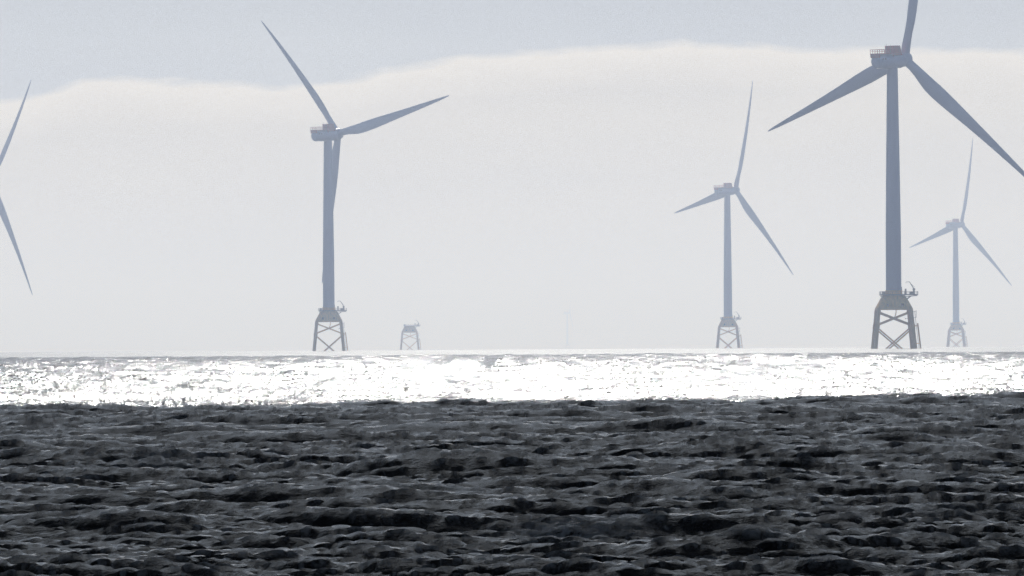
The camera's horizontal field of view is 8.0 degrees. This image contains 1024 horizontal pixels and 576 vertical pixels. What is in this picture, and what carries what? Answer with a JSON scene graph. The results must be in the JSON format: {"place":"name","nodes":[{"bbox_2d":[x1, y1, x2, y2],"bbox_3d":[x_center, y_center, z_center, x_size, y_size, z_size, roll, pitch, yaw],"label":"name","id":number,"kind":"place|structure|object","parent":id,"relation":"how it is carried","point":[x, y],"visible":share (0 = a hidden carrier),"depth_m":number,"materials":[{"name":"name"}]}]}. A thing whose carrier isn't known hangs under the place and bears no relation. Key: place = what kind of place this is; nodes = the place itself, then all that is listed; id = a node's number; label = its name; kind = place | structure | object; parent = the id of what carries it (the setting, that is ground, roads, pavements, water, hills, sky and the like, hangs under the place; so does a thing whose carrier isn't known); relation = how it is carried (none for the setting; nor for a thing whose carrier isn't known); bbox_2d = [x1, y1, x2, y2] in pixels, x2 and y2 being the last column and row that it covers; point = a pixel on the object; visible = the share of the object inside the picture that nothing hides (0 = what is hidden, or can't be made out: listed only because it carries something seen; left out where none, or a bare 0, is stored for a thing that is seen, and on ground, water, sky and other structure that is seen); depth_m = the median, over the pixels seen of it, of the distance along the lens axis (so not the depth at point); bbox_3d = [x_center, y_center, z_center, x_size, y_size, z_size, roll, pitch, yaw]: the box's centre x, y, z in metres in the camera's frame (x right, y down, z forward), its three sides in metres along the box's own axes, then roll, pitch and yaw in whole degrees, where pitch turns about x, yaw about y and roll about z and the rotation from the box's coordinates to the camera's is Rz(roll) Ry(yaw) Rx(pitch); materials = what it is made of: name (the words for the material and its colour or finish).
{"place":"outdoors","nodes":[
{"label":"outdoors","id":0,"kind":"place"},
{"bbox_2d":[0,346,1023,575],"bbox_3d":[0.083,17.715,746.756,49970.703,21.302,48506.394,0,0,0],"label":"sea","id":1,"kind":"structure","parent":0,"point":[865,461],"depth_m":84.93,"materials":[{"name":"black liquid"}]},
{"bbox_2d":[0,81,32,294],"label":"wind turbine","id":2,"kind":"object","parent":1,"relation":"in","point":[4,217],"visible":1,"depth_m":4444.58,"materials":[{"name":"paint"}]},
{"bbox_2d":[261,21,448,350],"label":"wind turbine","id":3,"kind":"object","parent":1,"relation":"in","point":[330,132],"visible":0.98,"depth_m":3532.19,"materials":[{"name":"paint"}]},
{"bbox_2d":[400,321,420,349],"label":"turbine foundation","id":4,"kind":"object","parent":1,"relation":"in","point":[409,329],"visible":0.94,"depth_m":5893.62,"materials":[{"name":"yellow paint"}]},
{"bbox_2d":[564,294,574,348],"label":"wind turbine","id":5,"kind":"object","parent":1,"relation":"in","point":[567,313],"visible":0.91,"depth_m":19997.55,"materials":[{"name":"paint"}]},
{"bbox_2d":[675,81,792,347],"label":"wind turbine","id":6,"kind":"object","parent":1,"relation":"in","point":[726,191],"visible":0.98,"depth_m":4852.89,"materials":[{"name":"paint"}]},
{"bbox_2d":[768,0,1023,348],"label":"wind turbine","id":7,"kind":"object","parent":1,"relation":"in","point":[890,61],"visible":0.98,"depth_m":2648.37,"materials":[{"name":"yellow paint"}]},
{"bbox_2d":[910,139,1011,346],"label":"wind turbine","id":8,"kind":"object","parent":1,"relation":"in","point":[954,226],"visible":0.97,"depth_m":6267.94,"materials":[{"name":"paint"}]},
{"bbox_2d":[0,0,1023,351],"label":"sky","id":9,"kind":"structure","parent":0,"point":[162,167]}
]}

